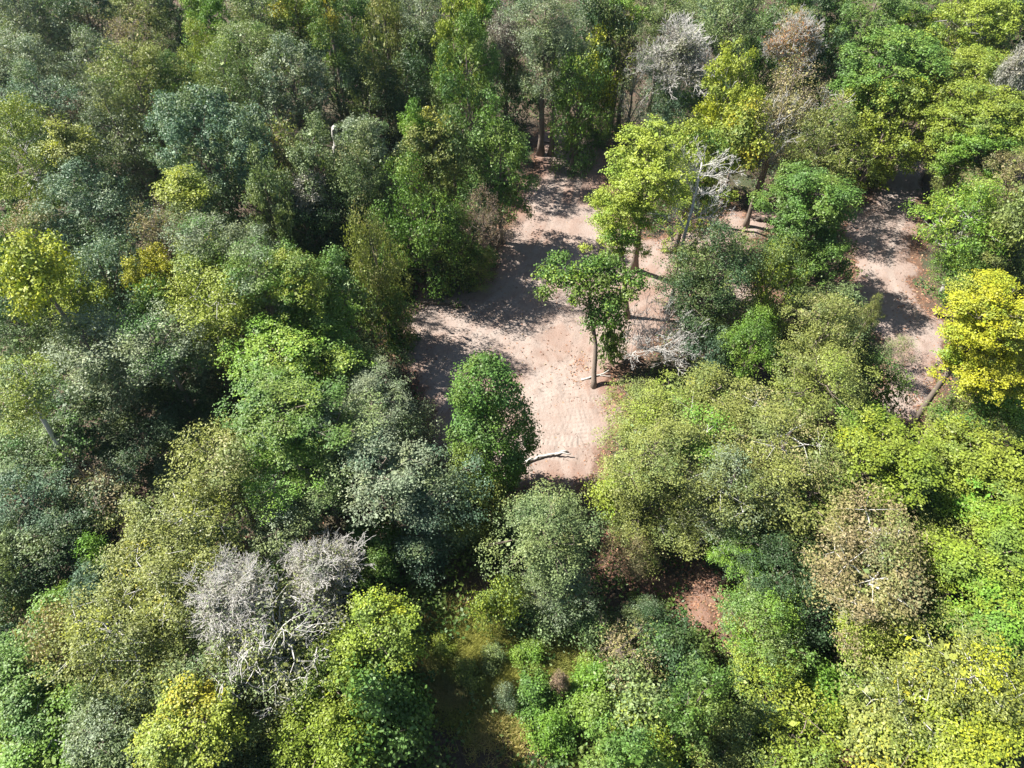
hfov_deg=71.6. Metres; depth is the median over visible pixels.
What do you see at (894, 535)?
thinning tree
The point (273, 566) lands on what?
understorey tree
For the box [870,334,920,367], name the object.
shrub
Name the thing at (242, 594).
bare tree
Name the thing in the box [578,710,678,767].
understorey tree
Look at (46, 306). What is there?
understorey tree
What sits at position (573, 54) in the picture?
understorey tree
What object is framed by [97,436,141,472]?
shrub
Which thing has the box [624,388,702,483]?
understorey tree
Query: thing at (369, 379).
green tree
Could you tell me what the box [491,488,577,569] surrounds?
understorey tree
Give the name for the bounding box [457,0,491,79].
understorey tree
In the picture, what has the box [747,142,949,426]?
dirt track
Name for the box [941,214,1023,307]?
green tree
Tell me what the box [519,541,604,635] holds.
green tree
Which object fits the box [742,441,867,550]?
green tree
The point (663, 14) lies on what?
green tree
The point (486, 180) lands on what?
understorey tree
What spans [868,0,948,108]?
green tree
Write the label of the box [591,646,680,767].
shrub
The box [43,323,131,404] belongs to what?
understorey tree
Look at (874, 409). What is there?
green tree
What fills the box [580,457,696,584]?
green tree
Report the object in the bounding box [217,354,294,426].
understorey tree
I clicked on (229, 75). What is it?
green tree
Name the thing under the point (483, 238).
thinning tree
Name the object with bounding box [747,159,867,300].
green tree
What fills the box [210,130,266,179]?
understorey tree
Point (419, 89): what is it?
green tree
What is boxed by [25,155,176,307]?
green tree
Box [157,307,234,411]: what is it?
green tree
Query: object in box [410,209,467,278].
understorey tree
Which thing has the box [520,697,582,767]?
shrub
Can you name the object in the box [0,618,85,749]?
green tree
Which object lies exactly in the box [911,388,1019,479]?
green tree
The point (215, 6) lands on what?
yellow tree
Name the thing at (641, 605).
green tree
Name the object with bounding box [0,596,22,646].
understorey tree
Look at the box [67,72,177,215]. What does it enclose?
green tree
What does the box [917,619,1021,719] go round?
understorey tree
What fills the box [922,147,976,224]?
green tree
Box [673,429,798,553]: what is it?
thinning tree
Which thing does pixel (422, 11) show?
green tree
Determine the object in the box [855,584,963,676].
green tree
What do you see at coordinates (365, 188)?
green tree
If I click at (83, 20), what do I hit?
thinning tree
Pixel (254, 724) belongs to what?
green tree
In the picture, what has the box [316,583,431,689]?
yellow tree
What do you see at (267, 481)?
understorey tree
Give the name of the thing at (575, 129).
green tree
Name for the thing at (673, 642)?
green tree
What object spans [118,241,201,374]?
yellow tree
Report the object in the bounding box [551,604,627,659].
shrub
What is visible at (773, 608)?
green tree
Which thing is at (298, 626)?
thinning tree
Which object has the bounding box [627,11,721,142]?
bare tree
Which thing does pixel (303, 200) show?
tree
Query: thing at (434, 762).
undergrowth
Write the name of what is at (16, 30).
understorey tree
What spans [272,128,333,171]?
understorey tree
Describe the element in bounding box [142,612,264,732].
thinning tree
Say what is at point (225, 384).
thinning tree
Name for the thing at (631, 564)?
green tree
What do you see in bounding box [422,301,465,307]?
fallen log
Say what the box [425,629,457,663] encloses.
shrub
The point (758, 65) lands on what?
green tree
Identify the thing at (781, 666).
green tree
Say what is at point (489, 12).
green tree
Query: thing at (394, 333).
green tree
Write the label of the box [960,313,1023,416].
yellow tree
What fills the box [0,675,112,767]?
tree
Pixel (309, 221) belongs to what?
green tree
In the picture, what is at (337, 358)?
green tree
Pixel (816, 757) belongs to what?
yellow tree
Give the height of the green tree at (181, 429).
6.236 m
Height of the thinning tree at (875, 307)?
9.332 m
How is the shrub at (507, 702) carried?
on the ground at (742, 180)
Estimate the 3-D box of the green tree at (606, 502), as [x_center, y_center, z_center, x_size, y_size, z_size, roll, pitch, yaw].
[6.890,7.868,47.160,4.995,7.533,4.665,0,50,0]
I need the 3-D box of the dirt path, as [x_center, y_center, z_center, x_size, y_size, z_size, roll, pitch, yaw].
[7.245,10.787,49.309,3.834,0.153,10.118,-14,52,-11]
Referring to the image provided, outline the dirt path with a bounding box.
[597,483,667,602]
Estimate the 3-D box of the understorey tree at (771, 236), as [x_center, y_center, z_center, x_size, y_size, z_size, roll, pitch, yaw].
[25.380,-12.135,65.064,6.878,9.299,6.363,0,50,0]
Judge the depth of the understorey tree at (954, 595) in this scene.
43.96 m
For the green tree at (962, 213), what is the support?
on the ground at (742, 180)
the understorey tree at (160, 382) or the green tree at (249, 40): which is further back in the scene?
the green tree at (249, 40)
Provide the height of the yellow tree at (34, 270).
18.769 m
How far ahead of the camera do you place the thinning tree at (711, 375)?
45.34 m
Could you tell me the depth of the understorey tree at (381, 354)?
55.43 m
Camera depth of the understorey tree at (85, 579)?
42.42 m
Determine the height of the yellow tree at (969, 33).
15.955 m
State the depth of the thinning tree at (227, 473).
40.94 m
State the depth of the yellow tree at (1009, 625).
38.17 m
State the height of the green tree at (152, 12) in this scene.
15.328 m
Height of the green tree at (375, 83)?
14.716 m
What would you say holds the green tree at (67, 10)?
on the ground at (742, 180)
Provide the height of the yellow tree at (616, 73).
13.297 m
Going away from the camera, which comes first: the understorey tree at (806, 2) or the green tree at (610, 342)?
the green tree at (610, 342)
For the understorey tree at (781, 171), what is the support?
on the ground at (742, 180)
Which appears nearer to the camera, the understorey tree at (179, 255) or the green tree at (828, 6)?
the understorey tree at (179, 255)
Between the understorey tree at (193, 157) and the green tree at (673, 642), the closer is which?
the green tree at (673, 642)
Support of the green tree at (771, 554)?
on the ground at (742, 180)
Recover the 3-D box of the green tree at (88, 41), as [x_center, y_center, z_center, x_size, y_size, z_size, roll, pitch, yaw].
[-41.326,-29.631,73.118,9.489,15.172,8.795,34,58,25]
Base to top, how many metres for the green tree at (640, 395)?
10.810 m
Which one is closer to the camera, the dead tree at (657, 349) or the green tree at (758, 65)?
the dead tree at (657, 349)
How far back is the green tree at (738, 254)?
53.19 m
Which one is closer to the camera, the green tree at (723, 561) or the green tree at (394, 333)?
the green tree at (723, 561)
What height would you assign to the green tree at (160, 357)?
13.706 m
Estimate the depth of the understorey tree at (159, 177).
66.57 m
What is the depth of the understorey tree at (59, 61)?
82.02 m
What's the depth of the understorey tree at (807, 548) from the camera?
44.38 m
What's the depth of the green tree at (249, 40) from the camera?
67.28 m
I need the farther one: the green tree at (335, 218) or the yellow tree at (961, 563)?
the green tree at (335, 218)
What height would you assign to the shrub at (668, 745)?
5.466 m
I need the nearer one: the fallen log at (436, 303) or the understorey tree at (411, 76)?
the fallen log at (436, 303)
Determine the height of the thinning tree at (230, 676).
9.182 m
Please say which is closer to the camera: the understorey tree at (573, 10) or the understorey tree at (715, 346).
the understorey tree at (715, 346)
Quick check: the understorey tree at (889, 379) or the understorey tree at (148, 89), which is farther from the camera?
the understorey tree at (148, 89)
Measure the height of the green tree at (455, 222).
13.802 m
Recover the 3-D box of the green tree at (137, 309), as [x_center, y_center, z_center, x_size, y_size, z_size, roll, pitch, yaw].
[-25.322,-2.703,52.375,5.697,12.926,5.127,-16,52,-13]
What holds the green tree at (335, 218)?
on the ground at (742, 180)
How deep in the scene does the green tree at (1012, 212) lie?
55.62 m
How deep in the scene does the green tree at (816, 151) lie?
63.52 m
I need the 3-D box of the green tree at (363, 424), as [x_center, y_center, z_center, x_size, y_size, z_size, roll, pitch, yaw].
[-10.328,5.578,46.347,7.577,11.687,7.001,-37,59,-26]
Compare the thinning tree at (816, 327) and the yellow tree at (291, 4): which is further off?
the yellow tree at (291, 4)
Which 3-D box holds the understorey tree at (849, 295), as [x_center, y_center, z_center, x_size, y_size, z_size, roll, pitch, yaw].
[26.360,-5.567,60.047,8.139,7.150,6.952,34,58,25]
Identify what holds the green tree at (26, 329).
on the ground at (742, 180)
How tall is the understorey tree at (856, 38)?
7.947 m
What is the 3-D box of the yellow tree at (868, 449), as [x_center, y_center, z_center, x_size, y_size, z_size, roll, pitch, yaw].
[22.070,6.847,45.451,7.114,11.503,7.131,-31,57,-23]
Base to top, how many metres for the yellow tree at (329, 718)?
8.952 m
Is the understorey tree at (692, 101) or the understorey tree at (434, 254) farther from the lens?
the understorey tree at (692, 101)
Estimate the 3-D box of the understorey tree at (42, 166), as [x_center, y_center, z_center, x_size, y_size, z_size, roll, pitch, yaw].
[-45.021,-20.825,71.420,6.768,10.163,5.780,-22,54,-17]
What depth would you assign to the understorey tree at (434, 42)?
83.99 m
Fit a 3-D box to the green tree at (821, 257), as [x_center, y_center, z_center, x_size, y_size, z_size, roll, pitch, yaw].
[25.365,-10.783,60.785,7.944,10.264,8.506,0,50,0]
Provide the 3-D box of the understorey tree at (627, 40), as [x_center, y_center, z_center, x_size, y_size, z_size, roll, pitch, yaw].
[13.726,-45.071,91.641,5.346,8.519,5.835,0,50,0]
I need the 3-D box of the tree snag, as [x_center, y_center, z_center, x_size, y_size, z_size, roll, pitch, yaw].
[-16.280,-22.200,66.089,0.871,5.414,2.734,-21,54,-17]
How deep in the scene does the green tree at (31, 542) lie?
43.99 m
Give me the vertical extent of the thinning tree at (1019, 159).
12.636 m
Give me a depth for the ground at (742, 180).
57.03 m
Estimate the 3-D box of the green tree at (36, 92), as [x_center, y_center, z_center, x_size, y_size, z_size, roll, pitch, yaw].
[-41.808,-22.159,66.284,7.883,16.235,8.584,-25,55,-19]
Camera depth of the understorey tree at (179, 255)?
62.57 m
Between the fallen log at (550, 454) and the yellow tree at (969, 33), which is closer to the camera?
the fallen log at (550, 454)
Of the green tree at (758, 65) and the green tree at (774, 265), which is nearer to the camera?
the green tree at (774, 265)
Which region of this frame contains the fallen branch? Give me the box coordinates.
[581,370,608,379]
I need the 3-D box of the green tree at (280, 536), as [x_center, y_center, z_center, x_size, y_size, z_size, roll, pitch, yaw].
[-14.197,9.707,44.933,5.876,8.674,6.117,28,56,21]
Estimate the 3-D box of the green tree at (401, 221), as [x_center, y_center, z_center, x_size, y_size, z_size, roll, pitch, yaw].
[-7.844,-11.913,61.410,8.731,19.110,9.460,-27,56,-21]
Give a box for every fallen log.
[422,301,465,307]
[525,450,570,462]
[755,216,771,221]
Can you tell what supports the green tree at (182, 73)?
on the ground at (742, 180)
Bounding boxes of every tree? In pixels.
[0,0,65,79]
[0,0,96,119]
[0,28,66,115]
[0,57,53,169]
[0,58,109,216]
[0,89,69,219]
[0,149,36,217]
[0,198,79,296]
[0,212,58,313]
[0,223,131,421]
[0,235,67,315]
[0,293,84,409]
[0,297,68,361]
[0,349,89,481]
[0,411,51,483]
[0,415,70,496]
[0,451,82,554]
[0,484,14,529]
[0,504,86,603]
[0,520,62,631]
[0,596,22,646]
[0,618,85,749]
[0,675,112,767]
[0,722,29,748]
[10,590,116,687]
[11,39,84,105]
[13,11,100,124]
[21,0,80,50]
[23,134,88,209]
[23,377,121,478]
[24,180,96,238]
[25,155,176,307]
[27,299,158,446]
[28,561,201,716]
[29,475,129,568]
[30,114,125,258]
[30,254,133,389]
[36,92,121,220]
[36,143,146,232]
[43,0,132,100]
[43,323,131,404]
[49,23,140,154]
[51,672,168,767]
[57,0,137,104]
[57,677,144,767]
[60,556,140,639]
[63,356,162,436]
[64,225,137,299]
[64,228,155,347]
[64,745,149,767]
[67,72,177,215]
[67,459,153,522]
[71,385,193,483]
[81,35,193,163]
[81,516,224,652]
[91,0,177,91]
[92,95,181,182]
[96,467,254,604]
[100,296,217,433]
[103,1,169,96]
[108,269,203,394]
[110,0,171,46]
[112,332,195,414]
[117,194,198,310]
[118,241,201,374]
[120,680,238,767]
[121,46,179,118]
[121,670,250,767]
[125,354,235,447]
[132,503,235,600]
[138,78,278,251]
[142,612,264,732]
[145,0,202,71]
[148,48,214,185]
[148,160,216,265]
[149,158,227,222]
[157,261,266,374]
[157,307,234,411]
[158,231,224,288]
[159,139,210,184]
[160,170,242,300]
[160,210,249,347]
[160,412,282,546]
[163,402,233,466]
[167,224,253,372]
[172,542,274,676]
[176,18,245,140]
[177,0,252,105]
[180,715,278,767]
[181,436,254,505]
[183,614,269,698]
[187,611,296,724]
[192,34,290,183]
[192,348,251,422]
[199,568,356,713]
[201,17,300,119]
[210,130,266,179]
[210,360,359,514]
[214,310,329,410]
[216,234,305,376]
[217,219,286,322]
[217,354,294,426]
[222,0,297,130]
[223,481,333,567]
[224,0,279,45]
[224,674,308,767]
[232,420,339,532]
[236,426,338,544]
[237,100,294,195]
[237,139,309,272]
[239,542,313,633]
[246,29,337,168]
[255,2,345,109]
[255,163,335,243]
[257,106,319,238]
[260,0,324,134]
[263,245,342,333]
[264,672,381,767]
[265,178,350,277]
[266,221,329,293]
[269,285,365,376]
[271,525,374,632]
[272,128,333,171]
[272,446,368,543]
[274,619,411,767]
[277,321,378,407]
[277,743,368,767]
[280,107,350,243]
[281,168,336,247]
[288,385,391,509]
[293,14,376,154]
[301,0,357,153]
[309,239,389,304]
[310,178,374,276]
[312,242,353,353]
[312,399,398,489]
[314,265,381,347]
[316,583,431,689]
[320,142,391,266]
[324,354,421,440]
[327,422,437,534]
[327,652,442,767]
[328,0,383,111]
[328,16,383,110]
[333,48,416,174]
[333,112,403,234]
[338,510,414,595]
[340,200,420,349]
[340,326,415,408]
[349,0,413,120]
[353,177,397,255]
[354,266,420,362]
[355,0,388,42]
[361,395,446,490]
[366,47,436,156]
[366,145,480,316]
[376,1,415,58]
[387,507,474,594]
[388,137,465,190]
[389,439,494,548]
[390,105,469,219]
[392,46,447,112]
[395,0,454,114]
[397,19,457,123]
[397,95,433,212]
[404,156,485,229]
[409,16,455,82]
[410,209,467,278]
[413,202,487,308]
[418,98,486,233]
[427,76,473,140]
[428,9,507,188]
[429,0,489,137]
[434,462,511,564]
[442,347,543,504]
[444,240,500,292]
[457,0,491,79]
[457,142,498,204]
[458,183,518,260]
[461,85,540,244]
[463,0,502,107]
[472,52,544,141]
[473,476,612,618]
[476,3,531,132]
[490,0,540,23]
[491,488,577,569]
[494,0,588,156]
[502,582,576,652]
[518,7,593,155]
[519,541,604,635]
[528,247,654,388]
[545,46,618,180]
[549,26,585,92]
[561,0,601,21]
[562,0,638,119]
[574,20,626,136]
[578,175,672,318]
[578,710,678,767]
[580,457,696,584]
[580,462,652,527]
[582,96,626,150]
[588,396,722,505]
[589,285,633,370]
[592,113,699,271]
[593,367,704,442]
[594,0,651,129]
[598,516,670,580]
[604,0,655,135]
[604,2,635,59]
[607,38,663,147]
[608,591,675,646]
[621,290,719,374]
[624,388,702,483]
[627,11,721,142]
[627,604,726,710]
[630,0,702,112]
[632,460,742,565]
[640,49,697,108]
[642,79,692,158]
[645,651,739,766]
[646,248,762,377]
[647,135,744,322]
[652,210,777,335]
[653,385,759,494]
[656,115,741,253]
[657,0,686,29]
[657,127,732,210]
[663,356,765,474]
[671,316,741,394]
[672,67,733,141]
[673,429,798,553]
[678,0,771,95]
[682,0,742,47]
[687,33,767,196]
[703,522,773,591]
[704,0,762,30]
[706,691,794,767]
[709,90,781,227]
[709,374,856,516]
[711,578,825,692]
[713,302,792,407]
[716,515,837,612]
[716,676,859,767]
[720,605,809,704]
[730,225,814,347]
[733,0,799,113]
[741,86,810,228]
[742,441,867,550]
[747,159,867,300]
[748,382,826,455]
[755,70,801,135]
[756,52,831,198]
[756,201,820,284]
[756,519,838,606]
[758,3,830,140]
[760,98,878,222]
[760,194,860,298]
[762,334,885,464]
[765,4,814,79]
[771,566,854,664]
[774,279,872,356]
[774,289,869,400]
[775,132,832,198]
[781,0,816,17]
[786,20,859,143]
[787,0,861,116]
[790,78,855,197]
[792,510,941,666]
[804,476,935,597]
[818,24,959,170]
[820,403,950,534]
[821,692,863,767]
[823,70,953,200]
[825,74,877,162]
[826,0,915,88]
[828,343,890,430]
[828,399,905,480]
[828,585,926,677]
[830,632,982,765]
[830,678,933,767]
[831,17,886,76]
[834,351,922,428]
[849,292,887,352]
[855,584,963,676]
[860,439,929,521]
[867,663,1023,767]
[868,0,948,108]
[868,445,981,541]
[870,501,956,601]
[886,597,1023,738]
[889,506,980,596]
[898,15,962,74]
[898,171,1015,296]
[902,43,1022,182]
[902,267,1023,439]
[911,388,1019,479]
[911,510,1023,623]
[913,317,1023,447]
[915,410,1023,525]
[917,0,1023,87]
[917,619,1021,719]
[918,77,1023,221]
[920,237,999,316]
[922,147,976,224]
[923,522,1012,631]
[924,558,1023,680]
[925,121,1023,240]
[926,147,1004,216]
[931,459,1023,568]
[933,493,1011,550]
[941,40,1023,204]
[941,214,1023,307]
[945,359,1023,441]
[948,144,1023,260]
[954,242,1023,307]
[959,15,1001,76]
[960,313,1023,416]
[962,0,1023,96]
[972,629,1023,681]
[973,180,1020,245]
[974,178,1023,277]
[988,742,1023,767]
[991,422,1023,455]
[991,423,1023,487]
[997,665,1023,759]
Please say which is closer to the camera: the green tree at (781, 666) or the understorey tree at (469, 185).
the green tree at (781, 666)
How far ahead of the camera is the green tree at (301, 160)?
57.60 m
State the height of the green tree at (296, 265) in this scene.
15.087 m
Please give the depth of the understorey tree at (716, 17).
92.96 m
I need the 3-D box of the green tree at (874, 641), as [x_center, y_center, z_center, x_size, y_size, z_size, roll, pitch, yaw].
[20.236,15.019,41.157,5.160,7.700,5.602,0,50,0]
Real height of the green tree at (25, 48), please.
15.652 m
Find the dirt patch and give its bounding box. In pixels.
[662,563,739,636]
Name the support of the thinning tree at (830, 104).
on the ground at (742, 180)
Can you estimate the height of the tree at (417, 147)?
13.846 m
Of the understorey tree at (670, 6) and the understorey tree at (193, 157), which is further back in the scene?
the understorey tree at (670, 6)
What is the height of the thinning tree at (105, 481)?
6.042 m
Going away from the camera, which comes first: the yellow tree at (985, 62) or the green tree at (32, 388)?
the green tree at (32, 388)
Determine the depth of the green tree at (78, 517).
46.11 m
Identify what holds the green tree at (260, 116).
on the ground at (742, 180)
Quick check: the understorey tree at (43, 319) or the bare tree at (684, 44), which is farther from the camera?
the bare tree at (684, 44)
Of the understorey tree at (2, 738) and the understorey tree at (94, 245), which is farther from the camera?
the understorey tree at (94, 245)
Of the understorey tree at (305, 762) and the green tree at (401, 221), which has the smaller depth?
the understorey tree at (305, 762)
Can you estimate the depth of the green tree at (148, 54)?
61.53 m
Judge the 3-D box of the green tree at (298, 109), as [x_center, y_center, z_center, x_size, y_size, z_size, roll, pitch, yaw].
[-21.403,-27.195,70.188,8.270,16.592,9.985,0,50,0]
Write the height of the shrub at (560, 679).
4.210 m
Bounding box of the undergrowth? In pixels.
[0,0,1023,767]
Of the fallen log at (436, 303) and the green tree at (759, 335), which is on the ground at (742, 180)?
the green tree at (759, 335)
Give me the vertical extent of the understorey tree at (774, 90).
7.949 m
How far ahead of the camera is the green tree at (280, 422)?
41.34 m
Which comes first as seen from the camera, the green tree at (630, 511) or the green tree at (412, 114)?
the green tree at (630, 511)
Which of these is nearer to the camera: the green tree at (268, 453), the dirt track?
the green tree at (268, 453)
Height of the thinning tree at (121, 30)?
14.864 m
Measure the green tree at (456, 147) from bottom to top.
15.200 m
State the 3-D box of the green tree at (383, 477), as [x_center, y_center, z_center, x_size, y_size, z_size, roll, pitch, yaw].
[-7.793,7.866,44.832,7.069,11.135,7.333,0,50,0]
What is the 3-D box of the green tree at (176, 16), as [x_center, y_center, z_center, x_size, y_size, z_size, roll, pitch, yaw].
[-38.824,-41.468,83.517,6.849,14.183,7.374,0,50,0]
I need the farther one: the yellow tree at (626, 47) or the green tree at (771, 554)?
the yellow tree at (626, 47)
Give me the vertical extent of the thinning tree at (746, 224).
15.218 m
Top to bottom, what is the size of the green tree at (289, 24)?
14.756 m
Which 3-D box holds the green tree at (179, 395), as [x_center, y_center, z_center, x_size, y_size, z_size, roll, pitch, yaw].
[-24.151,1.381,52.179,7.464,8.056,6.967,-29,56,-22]
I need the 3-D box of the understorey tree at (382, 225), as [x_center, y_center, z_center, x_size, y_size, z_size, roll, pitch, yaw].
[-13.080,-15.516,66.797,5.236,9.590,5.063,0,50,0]
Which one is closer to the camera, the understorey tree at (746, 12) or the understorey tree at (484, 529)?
the understorey tree at (484, 529)
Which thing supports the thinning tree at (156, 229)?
on the ground at (742, 180)
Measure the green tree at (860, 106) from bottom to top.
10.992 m
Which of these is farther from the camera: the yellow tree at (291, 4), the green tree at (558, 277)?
the yellow tree at (291, 4)
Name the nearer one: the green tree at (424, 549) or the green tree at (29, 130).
the green tree at (424, 549)
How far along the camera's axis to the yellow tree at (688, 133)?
60.67 m
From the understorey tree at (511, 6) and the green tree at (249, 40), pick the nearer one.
the green tree at (249, 40)
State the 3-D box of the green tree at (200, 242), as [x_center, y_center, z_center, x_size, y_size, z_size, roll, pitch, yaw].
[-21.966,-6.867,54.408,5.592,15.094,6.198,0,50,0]
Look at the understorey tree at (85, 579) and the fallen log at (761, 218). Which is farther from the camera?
the fallen log at (761, 218)
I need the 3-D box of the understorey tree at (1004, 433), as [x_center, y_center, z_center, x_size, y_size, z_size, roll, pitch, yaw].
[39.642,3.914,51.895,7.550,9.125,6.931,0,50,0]
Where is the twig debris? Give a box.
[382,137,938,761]
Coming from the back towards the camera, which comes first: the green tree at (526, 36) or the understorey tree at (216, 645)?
the green tree at (526, 36)
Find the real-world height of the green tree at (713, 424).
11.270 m
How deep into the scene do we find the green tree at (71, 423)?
46.22 m
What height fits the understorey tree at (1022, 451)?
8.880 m
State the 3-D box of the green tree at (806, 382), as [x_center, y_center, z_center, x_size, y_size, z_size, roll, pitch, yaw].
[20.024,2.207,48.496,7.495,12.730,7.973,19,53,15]
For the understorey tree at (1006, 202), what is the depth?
65.53 m
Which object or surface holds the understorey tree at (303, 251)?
on the ground at (742, 180)
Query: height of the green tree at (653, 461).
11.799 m
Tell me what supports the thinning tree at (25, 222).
on the ground at (742, 180)
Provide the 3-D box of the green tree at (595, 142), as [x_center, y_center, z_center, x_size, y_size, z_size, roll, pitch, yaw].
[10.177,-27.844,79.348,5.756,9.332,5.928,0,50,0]
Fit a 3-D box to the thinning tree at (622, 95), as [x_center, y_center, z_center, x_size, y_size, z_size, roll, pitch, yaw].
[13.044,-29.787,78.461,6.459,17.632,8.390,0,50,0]
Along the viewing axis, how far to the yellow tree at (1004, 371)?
43.89 m
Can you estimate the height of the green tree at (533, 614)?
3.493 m
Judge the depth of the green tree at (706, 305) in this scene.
53.35 m
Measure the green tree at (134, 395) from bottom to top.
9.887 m
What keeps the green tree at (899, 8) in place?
on the ground at (742, 180)
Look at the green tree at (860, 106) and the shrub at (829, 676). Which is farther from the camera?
the green tree at (860, 106)
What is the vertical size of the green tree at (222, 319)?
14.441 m
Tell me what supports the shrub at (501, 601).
on the ground at (742, 180)
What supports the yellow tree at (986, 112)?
on the ground at (742, 180)
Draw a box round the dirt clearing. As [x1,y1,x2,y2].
[377,123,793,512]
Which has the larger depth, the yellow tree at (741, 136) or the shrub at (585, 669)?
the yellow tree at (741, 136)
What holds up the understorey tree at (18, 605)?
on the ground at (742, 180)
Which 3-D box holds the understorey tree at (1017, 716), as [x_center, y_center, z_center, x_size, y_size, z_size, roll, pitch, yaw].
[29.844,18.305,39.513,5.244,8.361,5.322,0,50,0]
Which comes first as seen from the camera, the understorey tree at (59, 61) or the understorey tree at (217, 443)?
the understorey tree at (217, 443)
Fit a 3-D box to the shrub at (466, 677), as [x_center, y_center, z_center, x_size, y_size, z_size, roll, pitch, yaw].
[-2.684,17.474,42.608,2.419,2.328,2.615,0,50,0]
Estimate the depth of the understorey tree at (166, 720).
38.45 m
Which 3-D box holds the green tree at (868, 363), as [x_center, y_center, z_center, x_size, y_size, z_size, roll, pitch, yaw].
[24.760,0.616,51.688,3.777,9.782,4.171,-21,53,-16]
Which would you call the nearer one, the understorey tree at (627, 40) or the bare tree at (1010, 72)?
the bare tree at (1010, 72)
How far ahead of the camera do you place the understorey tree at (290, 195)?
67.08 m
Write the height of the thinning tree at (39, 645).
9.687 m
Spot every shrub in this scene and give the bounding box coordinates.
[21,579,87,633]
[68,529,121,577]
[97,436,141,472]
[133,450,198,495]
[196,404,235,431]
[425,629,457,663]
[447,652,485,696]
[466,567,534,644]
[477,637,508,678]
[494,679,521,716]
[505,636,550,670]
[513,658,567,734]
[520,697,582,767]
[548,668,570,699]
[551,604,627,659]
[558,672,624,742]
[568,647,616,692]
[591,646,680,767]
[592,610,675,701]
[599,695,690,767]
[678,710,759,767]
[778,653,868,735]
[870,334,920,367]
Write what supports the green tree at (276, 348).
on the ground at (742, 180)
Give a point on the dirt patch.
(705, 614)
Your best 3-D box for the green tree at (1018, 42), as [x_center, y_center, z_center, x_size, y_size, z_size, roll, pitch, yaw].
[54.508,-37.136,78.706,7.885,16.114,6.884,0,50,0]
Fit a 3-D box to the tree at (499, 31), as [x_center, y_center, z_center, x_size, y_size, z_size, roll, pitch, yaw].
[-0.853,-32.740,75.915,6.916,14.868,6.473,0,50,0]
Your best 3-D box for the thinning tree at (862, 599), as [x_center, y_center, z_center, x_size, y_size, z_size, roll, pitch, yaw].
[19.069,12.473,41.480,8.015,10.441,7.468,-37,59,-26]
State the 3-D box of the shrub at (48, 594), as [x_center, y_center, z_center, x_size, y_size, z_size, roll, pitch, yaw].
[-27.075,14.090,43.335,3.398,5.501,3.777,20,53,16]
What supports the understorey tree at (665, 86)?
on the ground at (742, 180)
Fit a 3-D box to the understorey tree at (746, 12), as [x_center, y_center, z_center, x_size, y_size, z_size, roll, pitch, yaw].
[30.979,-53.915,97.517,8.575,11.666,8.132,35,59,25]
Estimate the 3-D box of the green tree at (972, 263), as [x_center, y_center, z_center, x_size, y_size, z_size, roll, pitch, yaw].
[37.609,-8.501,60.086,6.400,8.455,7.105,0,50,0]
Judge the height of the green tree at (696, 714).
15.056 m
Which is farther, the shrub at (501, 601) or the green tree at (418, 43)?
the green tree at (418, 43)
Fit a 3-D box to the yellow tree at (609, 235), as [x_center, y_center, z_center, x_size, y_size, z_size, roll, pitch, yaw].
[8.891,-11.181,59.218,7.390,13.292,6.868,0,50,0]
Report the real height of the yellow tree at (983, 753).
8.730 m
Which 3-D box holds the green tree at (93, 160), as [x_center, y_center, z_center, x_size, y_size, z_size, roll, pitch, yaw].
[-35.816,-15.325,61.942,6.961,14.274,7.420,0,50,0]
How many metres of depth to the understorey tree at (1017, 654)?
42.03 m
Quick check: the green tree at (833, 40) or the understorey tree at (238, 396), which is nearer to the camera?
the understorey tree at (238, 396)
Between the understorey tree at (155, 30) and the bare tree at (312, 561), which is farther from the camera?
the understorey tree at (155, 30)
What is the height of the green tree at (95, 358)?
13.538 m
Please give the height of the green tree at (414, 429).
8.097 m
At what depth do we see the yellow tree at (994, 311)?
42.67 m
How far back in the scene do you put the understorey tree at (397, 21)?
85.76 m
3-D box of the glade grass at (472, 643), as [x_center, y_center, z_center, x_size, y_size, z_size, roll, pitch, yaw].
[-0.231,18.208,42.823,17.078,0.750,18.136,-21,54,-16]
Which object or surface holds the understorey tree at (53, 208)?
on the ground at (742, 180)
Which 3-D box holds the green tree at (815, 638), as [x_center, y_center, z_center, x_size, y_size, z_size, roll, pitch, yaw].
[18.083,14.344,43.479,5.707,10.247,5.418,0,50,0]
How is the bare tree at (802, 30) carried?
on the ground at (742, 180)
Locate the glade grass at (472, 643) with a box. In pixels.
[335,567,679,767]
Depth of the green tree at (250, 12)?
69.85 m
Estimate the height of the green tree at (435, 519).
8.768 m
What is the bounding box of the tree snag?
[331,125,340,165]
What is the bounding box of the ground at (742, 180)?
[0,0,1023,767]
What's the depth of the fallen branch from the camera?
58.45 m
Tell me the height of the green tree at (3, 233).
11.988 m
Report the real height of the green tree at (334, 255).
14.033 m
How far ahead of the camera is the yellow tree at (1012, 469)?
43.30 m
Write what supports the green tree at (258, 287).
on the ground at (742, 180)
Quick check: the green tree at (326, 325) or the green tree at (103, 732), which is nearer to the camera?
the green tree at (103, 732)
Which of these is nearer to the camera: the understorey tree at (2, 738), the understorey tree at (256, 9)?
the understorey tree at (2, 738)
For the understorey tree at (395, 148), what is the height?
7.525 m
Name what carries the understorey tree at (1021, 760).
on the ground at (742, 180)
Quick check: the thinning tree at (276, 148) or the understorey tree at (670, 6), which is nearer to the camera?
the thinning tree at (276, 148)
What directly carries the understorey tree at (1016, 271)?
on the ground at (742, 180)
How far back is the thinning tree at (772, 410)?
42.52 m
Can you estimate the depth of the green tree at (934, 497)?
43.76 m
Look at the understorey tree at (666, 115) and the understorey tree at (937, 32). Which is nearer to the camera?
the understorey tree at (666, 115)
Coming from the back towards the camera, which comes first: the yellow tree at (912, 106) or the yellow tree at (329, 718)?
the yellow tree at (912, 106)
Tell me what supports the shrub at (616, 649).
on the ground at (742, 180)
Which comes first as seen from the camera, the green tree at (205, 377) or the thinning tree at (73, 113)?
the green tree at (205, 377)

